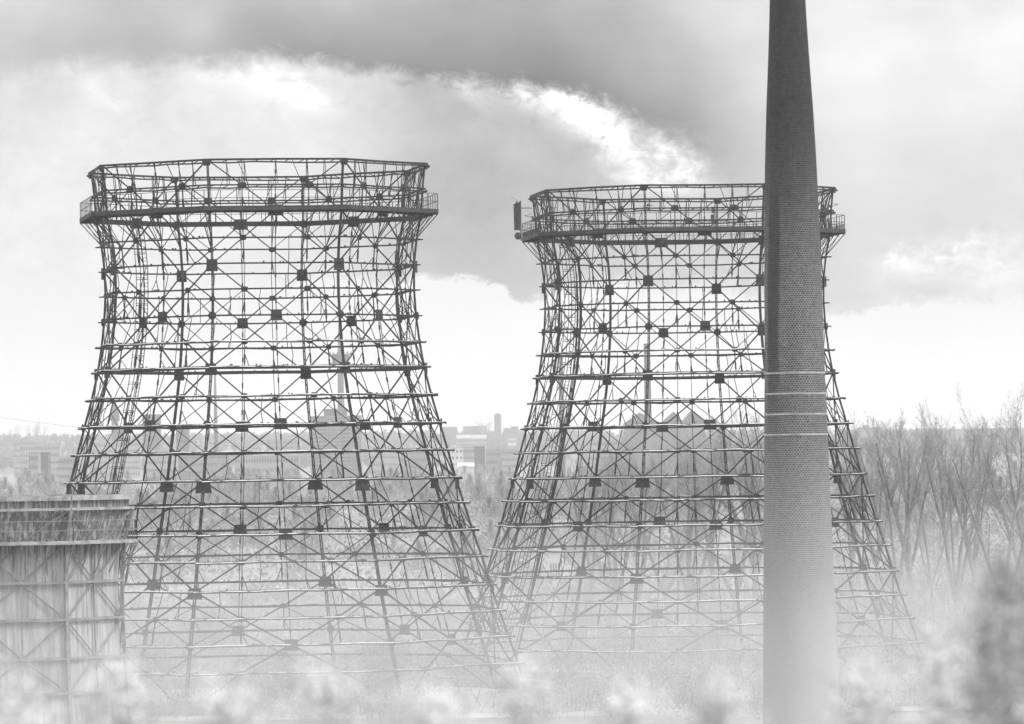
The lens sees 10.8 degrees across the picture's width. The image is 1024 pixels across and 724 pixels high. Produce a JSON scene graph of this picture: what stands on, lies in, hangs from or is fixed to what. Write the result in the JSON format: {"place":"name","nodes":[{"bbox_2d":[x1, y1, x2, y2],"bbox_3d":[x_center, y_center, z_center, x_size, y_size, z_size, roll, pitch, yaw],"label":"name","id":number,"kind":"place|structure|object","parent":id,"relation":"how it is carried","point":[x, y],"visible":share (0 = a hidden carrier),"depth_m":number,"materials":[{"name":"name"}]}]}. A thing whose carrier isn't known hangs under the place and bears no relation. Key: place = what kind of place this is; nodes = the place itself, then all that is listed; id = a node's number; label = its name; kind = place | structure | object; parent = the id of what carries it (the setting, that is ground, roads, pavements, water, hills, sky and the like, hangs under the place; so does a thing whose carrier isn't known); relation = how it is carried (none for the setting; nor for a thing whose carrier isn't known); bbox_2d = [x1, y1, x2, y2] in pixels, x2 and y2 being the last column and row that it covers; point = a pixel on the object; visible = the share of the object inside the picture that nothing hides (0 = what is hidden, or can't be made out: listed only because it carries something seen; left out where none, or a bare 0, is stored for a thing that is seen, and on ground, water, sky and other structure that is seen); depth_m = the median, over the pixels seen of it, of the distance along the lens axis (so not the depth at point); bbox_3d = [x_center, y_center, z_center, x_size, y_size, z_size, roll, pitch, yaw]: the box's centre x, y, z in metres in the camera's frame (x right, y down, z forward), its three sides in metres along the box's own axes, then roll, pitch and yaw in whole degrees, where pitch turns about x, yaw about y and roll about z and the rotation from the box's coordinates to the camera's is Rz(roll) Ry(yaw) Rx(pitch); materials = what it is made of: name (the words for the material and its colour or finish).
{"place":"outdoors","nodes":[
{"label":"outdoors","id":0,"kind":"place"},
{"bbox_2d":[0,494,137,723],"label":"clad cooling tower","id":1,"kind":"structure","parent":0,"point":[62,560],"depth_m":323.93,"materials":[{"name":"metal"}]},
{"bbox_2d":[0,438,1023,723],"bbox_3d":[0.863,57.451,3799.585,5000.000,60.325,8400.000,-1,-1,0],"label":"ground","id":2,"kind":"structure","parent":0,"point":[12,480],"depth_m":804.84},
{"bbox_2d":[0,423,21,457],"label":"bare tree","id":3,"kind":"object","parent":2,"relation":"on","point":[9,438],"visible":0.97,"depth_m":5199.16,"materials":[{"name":"grey plant"}]},
{"bbox_2d":[13,440,42,477],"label":"building","id":4,"kind":"structure","parent":2,"relation":"on","point":[16,453],"depth_m":3699.55,"materials":[{"name":"grey concrete"}]},
{"bbox_2d":[14,443,39,474],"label":"window","id":5,"kind":"structure","parent":4,"relation":"in","point":[14,443],"depth_m":3699.76,"materials":[{"name":"grey glass"}]},
{"bbox_2d":[0,657,59,723],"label":"broadleaf tree","id":6,"kind":"object","parent":2,"relation":"on","point":[6,697],"visible":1,"depth_m":23.95,"materials":[{"name":"grey plant"}]},
{"bbox_2d":[28,452,40,490],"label":"building","id":7,"kind":"structure","parent":2,"relation":"on","point":[35,461],"depth_m":2499.63,"materials":[{"name":"grey concrete"}]},
{"bbox_2d":[25,421,49,439],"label":"bare tree","id":8,"kind":"object","parent":2,"relation":"on","point":[38,430],"visible":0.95,"depth_m":5198.69,"materials":[{"name":"grey plant"}]},
{"bbox_2d":[20,444,61,479],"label":"building","id":9,"kind":"structure","parent":2,"relation":"on","point":[55,450],"depth_m":3349.59,"materials":[{"name":"grey concrete"}]},
{"bbox_2d":[21,447,58,476],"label":"window","id":10,"kind":"structure","parent":9,"relation":"in","point":[21,447],"depth_m":3349.81,"materials":[{"name":"grey glass"}]},
{"bbox_2d":[41,452,50,484],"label":"building","id":11,"kind":"structure","parent":2,"relation":"on","point":[46,463],"depth_m":2549.62,"materials":[{"name":"grey concrete"}]},
{"bbox_2d":[57,456,79,488],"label":"building","id":12,"kind":"structure","parent":2,"relation":"on","point":[65,468],"depth_m":2699.52,"materials":[{"name":"grey concrete"}]},
{"bbox_2d":[58,459,76,484],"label":"window","id":13,"kind":"structure","parent":12,"relation":"in","point":[66,459],"depth_m":2699.54,"materials":[{"name":"grey glass"}]},
{"bbox_2d":[33,631,189,723],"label":"broadleaf tree","id":14,"kind":"object","parent":2,"relation":"on","point":[137,714],"visible":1,"depth_m":26.97,"materials":[{"name":"grey plant"}]},
{"bbox_2d":[91,441,141,477],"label":"building","id":15,"kind":"structure","parent":2,"relation":"on","point":[133,464],"depth_m":3499.50,"materials":[{"name":"grey concrete"}]},
{"bbox_2d":[91,444,139,474],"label":"window","id":16,"kind":"structure","parent":15,"relation":"in","point":[96,444],"depth_m":3499.45,"materials":[{"name":"grey glass"}]},
{"bbox_2d":[110,402,123,441],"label":"church","id":17,"kind":"structure","parent":2,"relation":"on","point":[116,417],"depth_m":3599.90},
{"bbox_2d":[3,458,285,477],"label":"overhead cable","id":18,"kind":"object","parent":2,"relation":"on","point":[154,469],"visible":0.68,"depth_m":1299.76,"materials":[{"name":"metal"}]},
{"bbox_2d":[142,414,160,473],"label":"building","id":19,"kind":"structure","parent":2,"relation":"on","point":[156,440],"depth_m":3599.75,"materials":[{"name":"grey concrete"}]},
{"bbox_2d":[144,449,177,483],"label":"building","id":20,"kind":"structure","parent":2,"relation":"on","point":[151,467],"depth_m":2999.51,"materials":[{"name":"grey concrete"}]},
{"bbox_2d":[145,455,175,480],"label":"window","id":21,"kind":"structure","parent":20,"relation":"in","point":[173,455],"depth_m":2999.09,"materials":[{"name":"grey glass"}]},
{"bbox_2d":[176,429,189,477],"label":"building","id":22,"kind":"structure","parent":2,"relation":"on","point":[186,448],"depth_m":3299.67,"materials":[{"name":"grey concrete"}]},
{"bbox_2d":[176,432,187,474],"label":"window","id":23,"kind":"structure","parent":22,"relation":"in","point":[176,432],"depth_m":3299.49,"materials":[{"name":"grey glass"}]},
{"bbox_2d":[0,417,383,462],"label":"overhead cable","id":24,"kind":"object","parent":2,"relation":"on","point":[184,440],"visible":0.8,"depth_m":1299.88,"materials":[{"name":"metal"}]},
{"bbox_2d":[187,455,230,483],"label":"building","id":25,"kind":"structure","parent":2,"relation":"on","point":[197,465],"depth_m":2899.54,"materials":[{"name":"grey concrete"}]},
{"bbox_2d":[187,455,228,479],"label":"window","id":26,"kind":"structure","parent":25,"relation":"in","point":[189,455],"depth_m":2899.73,"materials":[{"name":"grey glass"}]},
{"bbox_2d":[214,375,217,451],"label":"factory chimney","id":27,"kind":"object","parent":2,"relation":"on","point":[216,429],"depth_m":3498.98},
{"bbox_2d":[178,656,304,723],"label":"broadleaf tree","id":28,"kind":"object","parent":2,"relation":"on","point":[225,700],"visible":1,"depth_m":24.94,"materials":[{"name":"grey plant"}]},
{"bbox_2d":[234,455,299,483],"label":"building","id":29,"kind":"structure","parent":2,"relation":"on","point":[264,461],"depth_m":2799.53,"materials":[{"name":"grey concrete"}]},
{"bbox_2d":[235,458,297,478],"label":"window","id":30,"kind":"structure","parent":29,"relation":"in","point":[297,458],"depth_m":2799.55,"materials":[{"name":"grey glass"}]},
{"bbox_2d":[267,439,299,454],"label":"building","id":31,"kind":"structure","parent":2,"relation":"on","point":[292,445],"depth_m":3899.59,"materials":[{"name":"grey concrete"}]},
{"bbox_2d":[267,441,297,453],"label":"window","id":32,"kind":"structure","parent":31,"relation":"in","point":[295,441],"depth_m":3899.15,"materials":[{"name":"grey glass"}]},
{"bbox_2d":[64,158,551,715],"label":"cooling tower","id":33,"kind":"structure","parent":2,"relation":"on","point":[410,212],"depth_m":418.74,"materials":[{"name":"metal"}]},
{"bbox_2d":[268,641,403,723],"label":"broadleaf tree","id":34,"kind":"object","parent":2,"relation":"on","point":[327,693],"visible":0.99,"depth_m":27.96,"materials":[{"name":"grey plant"}]},
{"bbox_2d":[310,409,362,477],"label":"office block","id":35,"kind":"structure","parent":2,"relation":"on","point":[339,441],"depth_m":2999.70,"materials":[{"name":"grey concrete"}]},
{"bbox_2d":[312,416,349,477],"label":"window","id":36,"kind":"structure","parent":35,"relation":"in","point":[342,416],"depth_m":2999.82,"materials":[{"name":"grey glass"}]},
{"bbox_2d":[329,322,351,408],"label":"television tower","id":37,"kind":"structure","parent":2,"relation":"on","point":[338,356],"depth_m":3298.49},
{"bbox_2d":[368,445,397,475],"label":"building","id":38,"kind":"structure","parent":2,"relation":"on","point":[389,459],"depth_m":3299.46,"materials":[{"name":"grey concrete"}]},
{"bbox_2d":[369,448,396,472],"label":"window","id":39,"kind":"structure","parent":38,"relation":"in","point":[396,448],"depth_m":3299.49,"materials":[{"name":"grey glass"}]},
{"bbox_2d":[401,448,426,476],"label":"building","id":40,"kind":"structure","parent":2,"relation":"on","point":[416,457],"depth_m":3099.50,"materials":[{"name":"grey concrete"}]},
{"bbox_2d":[402,451,425,474],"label":"window","id":41,"kind":"structure","parent":40,"relation":"in","point":[414,451],"depth_m":3099.58,"materials":[{"name":"grey glass"}]},
{"bbox_2d":[350,672,509,723],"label":"broadleaf tree","id":42,"kind":"object","parent":2,"relation":"on","point":[434,715],"visible":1,"depth_m":23.96,"materials":[{"name":"grey plant"}]},
{"bbox_2d":[442,427,448,444],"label":"building","id":43,"kind":"structure","parent":2,"relation":"on","point":[446,431],"depth_m":5649.62,"materials":[{"name":"grey concrete"}]},
{"bbox_2d":[449,427,456,444],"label":"building","id":44,"kind":"structure","parent":2,"relation":"on","point":[453,432],"depth_m":5649.60,"materials":[{"name":"grey concrete"}]},
{"bbox_2d":[447,447,462,473],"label":"building","id":45,"kind":"structure","parent":2,"relation":"on","point":[456,455],"depth_m":3299.48,"materials":[{"name":"white concrete"}]},
{"bbox_2d":[456,435,470,446],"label":"building","id":46,"kind":"structure","parent":2,"relation":"on","point":[463,440],"depth_m":4699.54,"materials":[{"name":"grey concrete"}]},
{"bbox_2d":[457,462,474,484],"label":"building","id":47,"kind":"structure","parent":2,"relation":"on","point":[470,466],"depth_m":2199.58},
{"bbox_2d":[463,426,471,434],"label":"building","id":48,"kind":"structure","parent":2,"relation":"on","point":[467,430],"depth_m":5649.62,"materials":[{"name":"grey concrete"}]},
{"bbox_2d":[463,447,473,462],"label":"building","id":49,"kind":"structure","parent":2,"relation":"on","point":[468,454],"depth_m":3249.52,"materials":[{"name":"grey concrete"}]},
{"bbox_2d":[471,426,485,434],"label":"building","id":50,"kind":"structure","parent":2,"relation":"on","point":[475,431],"depth_m":5649.63,"materials":[{"name":"grey concrete"}]},
{"bbox_2d":[471,435,486,459],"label":"building","id":51,"kind":"structure","parent":2,"relation":"on","point":[479,440],"depth_m":4749.52,"materials":[{"name":"grey concrete"}]},
{"bbox_2d":[474,446,484,473],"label":"building","id":52,"kind":"structure","parent":2,"relation":"on","point":[479,454],"depth_m":3199.50,"materials":[{"name":"grey concrete"}]},
{"bbox_2d":[474,421,491,434],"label":"bare tree","id":53,"kind":"object","parent":2,"relation":"on","point":[486,431],"visible":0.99,"depth_m":5597.22,"materials":[{"name":"grey plant"}]},
{"bbox_2d":[486,449,501,474],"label":"building","id":54,"kind":"structure","parent":2,"relation":"on","point":[493,456],"depth_m":3249.48,"materials":[{"name":"grey concrete"}]},
{"bbox_2d":[494,413,501,443],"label":"church tower","id":55,"kind":"structure","parent":2,"relation":"on","point":[497,425],"depth_m":5499.65,"materials":[{"name":"grey concrete"}]},
{"bbox_2d":[503,428,510,443],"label":"building","id":56,"kind":"structure","parent":2,"relation":"on","point":[507,432],"depth_m":5649.59,"materials":[{"name":"grey concrete"}]},
{"bbox_2d":[501,448,518,476],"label":"building","id":57,"kind":"structure","parent":2,"relation":"on","point":[509,458],"depth_m":3099.48,"materials":[{"name":"grey concrete"}]},
{"bbox_2d":[502,451,517,473],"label":"window","id":58,"kind":"structure","parent":57,"relation":"in","point":[502,451],"depth_m":3099.58,"materials":[{"name":"grey glass"}]},
{"bbox_2d":[0,454,1023,600],"bbox_3d":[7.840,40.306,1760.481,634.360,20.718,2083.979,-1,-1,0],"label":"woodland","id":59,"kind":"object","parent":2,"relation":"on","point":[402,488],"visible":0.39,"depth_m":1228.77,"materials":[{"name":"plant"}]},
{"bbox_2d":[0,475,1023,616],"bbox_3d":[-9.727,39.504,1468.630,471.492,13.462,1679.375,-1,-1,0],"label":"valley scrub","id":60,"kind":"object","parent":2,"relation":"on","point":[152,543],"visible":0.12,"depth_m":927.83,"materials":[{"name":"plant"}]},
{"bbox_2d":[0,426,1023,471],"bbox_3d":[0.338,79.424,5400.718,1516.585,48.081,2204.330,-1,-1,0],"label":"ridge woodland","id":61,"kind":"object","parent":2,"relation":"on","point":[249,441],"visible":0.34,"depth_m":5560.00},
{"bbox_2d":[507,438,516,447],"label":"building","id":62,"kind":"structure","parent":2,"relation":"on","point":[511,442],"depth_m":3899.56,"materials":[{"name":"grey concrete"}]},
{"bbox_2d":[511,426,518,439],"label":"building","id":63,"kind":"structure","parent":2,"relation":"on","point":[514,432],"depth_m":5649.56,"materials":[{"name":"grey concrete"}]},
{"bbox_2d":[458,646,592,723],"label":"broadleaf tree","id":64,"kind":"object","parent":2,"relation":"on","point":[527,710],"visible":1,"depth_m":26.94,"materials":[{"name":"grey plant"}]},
{"bbox_2d":[547,548,561,591],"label":"building","id":65,"kind":"structure","parent":2,"relation":"on","point":[555,557],"depth_m":759.61,"materials":[{"name":"grey concrete"}]},
{"bbox_2d":[559,357,565,476],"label":"factory chimney","id":66,"kind":"object","parent":2,"relation":"on","point":[562,408],"visible":0.32,"depth_m":2998.95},
{"bbox_2d":[119,536,1023,723],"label":"undergrowth","id":67,"kind":"object","parent":2,"relation":"on","point":[669,678],"visible":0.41,"depth_m":472.70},
{"bbox_2d":[119,531,1023,693],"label":"saplings","id":68,"kind":"object","parent":2,"relation":"on","point":[707,629],"visible":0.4,"depth_m":490.50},
{"bbox_2d":[559,454,607,639],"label":"bare tree","id":69,"kind":"object","parent":2,"relation":"on","point":[594,548],"visible":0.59,"depth_m":559.49,"materials":[{"name":"grey plant"}]},
{"bbox_2d":[586,439,623,473],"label":"building","id":70,"kind":"structure","parent":2,"relation":"on","point":[613,443],"depth_m":2999.59,"materials":[{"name":"grey concrete"}]},
{"bbox_2d":[587,442,622,473],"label":"window","id":71,"kind":"structure","parent":70,"relation":"in","point":[593,442],"depth_m":2999.82,"materials":[{"name":"grey glass"}]},
{"bbox_2d":[557,423,672,633],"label":"bare tree","id":72,"kind":"object","parent":2,"relation":"on","point":[614,554],"visible":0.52,"depth_m":574.24,"materials":[{"name":"grey plant"}]},
{"bbox_2d":[563,669,671,723],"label":"broadleaf tree","id":73,"kind":"object","parent":2,"relation":"on","point":[635,705],"visible":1,"depth_m":24.95,"materials":[{"name":"grey plant"}]},
{"bbox_2d":[602,442,679,635],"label":"bare tree","id":74,"kind":"object","parent":2,"relation":"on","point":[640,586],"visible":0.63,"depth_m":547.31,"materials":[{"name":"grey plant"}]},
{"bbox_2d":[644,344,651,416],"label":"factory chimney","id":75,"kind":"object","parent":2,"relation":"on","point":[645,368],"visible":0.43,"depth_m":2499.10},
{"bbox_2d":[588,436,720,628],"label":"bare tree","id":76,"kind":"object","parent":2,"relation":"on","point":[661,586],"visible":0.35,"depth_m":589.25,"materials":[{"name":"grey plant"}]},
{"bbox_2d":[624,411,705,484],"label":"gabled hall","id":77,"kind":"structure","parent":2,"relation":"on","point":[654,440],"depth_m":2299.68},
{"bbox_2d":[626,412,743,631],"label":"bare tree","id":78,"kind":"object","parent":2,"relation":"on","point":[688,530],"visible":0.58,"depth_m":559.15,"materials":[{"name":"grey plant"}]},
{"bbox_2d":[432,183,943,684],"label":"cooling tower","id":79,"kind":"structure","parent":2,"relation":"on","point":[544,235],"depth_m":460.76,"materials":[{"name":"metal"}]},
{"bbox_2d":[510,196,525,240],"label":"antenna mast","id":80,"kind":"object","parent":79,"relation":"on","point":[517,214],"visible":1,"depth_m":465.77,"materials":[{"name":"plastic"}]},
{"bbox_2d":[675,415,737,617],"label":"bare tree","id":81,"kind":"object","parent":2,"relation":"on","point":[711,561],"visible":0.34,"depth_m":579.38,"materials":[{"name":"grey plant"}]},
{"bbox_2d":[653,408,763,640],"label":"bare tree","id":82,"kind":"object","parent":2,"relation":"on","point":[744,554],"visible":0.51,"depth_m":549.31,"materials":[{"name":"grey plant"}]},
{"bbox_2d":[645,658,781,723],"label":"broadleaf tree","id":83,"kind":"object","parent":2,"relation":"on","point":[719,706],"visible":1,"depth_m":25.97,"materials":[{"name":"grey plant"}]},
{"bbox_2d":[689,407,763,631],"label":"bare tree","id":84,"kind":"object","parent":2,"relation":"on","point":[752,557],"visible":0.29,"depth_m":569.79,"materials":[{"name":"grey plant"}]},
{"bbox_2d":[705,451,757,490],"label":"building","id":85,"kind":"structure","parent":2,"relation":"on","point":[706,454],"depth_m":1999.62,"materials":[{"name":"grey concrete"}]},
{"bbox_2d":[718,414,763,540],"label":"bare tree","id":86,"kind":"object","parent":2,"relation":"on","point":[762,526],"visible":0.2,"depth_m":558.42,"materials":[{"name":"grey plant"}]},
{"bbox_2d":[763,0,840,723],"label":"brick chimney","id":87,"kind":"object","parent":2,"relation":"on","point":[799,623],"visible":1,"depth_m":223.99,"materials":[{"name":"brick"}]},
{"bbox_2d":[828,428,869,637],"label":"bare tree","id":88,"kind":"object","parent":2,"relation":"on","point":[852,552],"visible":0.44,"depth_m":544.53,"materials":[{"name":"grey plant"}]},
{"bbox_2d":[797,641,928,723],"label":"broadleaf tree","id":89,"kind":"object","parent":2,"relation":"on","point":[866,691],"visible":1,"depth_m":25.96,"materials":[{"name":"grey plant"}]},
{"bbox_2d":[857,419,880,437],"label":"building","id":90,"kind":"structure","parent":2,"relation":"on","point":[864,431],"depth_m":5649.52,"materials":[{"name":"grey glass"}]},
{"bbox_2d":[830,413,914,627],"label":"bare tree","id":91,"kind":"object","parent":2,"relation":"on","point":[877,553],"visible":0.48,"depth_m":574.65,"materials":[{"name":"grey plant"}]},
{"bbox_2d":[839,402,942,633],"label":"bare tree","id":92,"kind":"object","parent":2,"relation":"on","point":[904,535],"visible":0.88,"depth_m":539.55,"materials":[{"name":"grey plant"}]},
{"bbox_2d":[861,407,946,633],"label":"bare tree","id":93,"kind":"object","parent":2,"relation":"on","point":[908,559],"visible":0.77,"depth_m":555.18,"materials":[{"name":"grey plant"}]},
{"bbox_2d":[891,430,977,617],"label":"bare tree","id":94,"kind":"object","parent":2,"relation":"on","point":[923,536],"visible":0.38,"depth_m":609.66,"materials":[{"name":"grey plant"}]},
{"bbox_2d":[895,609,987,723],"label":"broadleaf tree","id":95,"kind":"object","parent":2,"relation":"on","point":[939,700],"visible":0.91,"depth_m":26.95,"materials":[{"name":"grey plant"}]},
{"bbox_2d":[908,384,1012,640],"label":"bare tree","id":96,"kind":"object","parent":2,"relation":"on","point":[957,577],"visible":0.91,"depth_m":529.69,"materials":[{"name":"grey plant"}]},
{"bbox_2d":[954,429,968,439],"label":"building","id":97,"kind":"structure","parent":2,"relation":"on","point":[958,433],"depth_m":5649.44,"materials":[{"name":"grey glass"}]},
{"bbox_2d":[923,415,1001,629],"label":"bare tree","id":98,"kind":"object","parent":2,"relation":"on","point":[975,547],"visible":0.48,"depth_m":564.32,"materials":[{"name":"grey plant"}]},
{"bbox_2d":[925,388,1023,646],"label":"bare tree","id":99,"kind":"object","parent":2,"relation":"on","point":[1013,530],"visible":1,"depth_m":519.46,"materials":[{"name":"grey plant"}]},
{"bbox_2d":[937,544,1023,723],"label":"broadleaf tree","id":100,"kind":"object","parent":2,"relation":"on","point":[991,658],"visible":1,"depth_m":24.96,"materials":[{"name":"grey plant"}]},
{"bbox_2d":[959,384,1023,582],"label":"bare tree","id":101,"kind":"object","parent":2,"relation":"on","point":[1001,512],"visible":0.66,"depth_m":545.44,"materials":[{"name":"grey plant"}]},
{"bbox_2d":[959,488,1023,505],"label":"building","id":102,"kind":"structure","parent":2,"relation":"on","point":[996,493],"depth_m":1499.52,"materials":[{"name":"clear glass"}]},
{"bbox_2d":[0,0,1023,442],"label":"sky","id":103,"kind":"structure","parent":0,"point":[918,105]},
{"bbox_2d":[127,705,1023,720],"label":"road","id":104,"kind":"structure","parent":0,"point":[200,718],"depth_m":395.54,"materials":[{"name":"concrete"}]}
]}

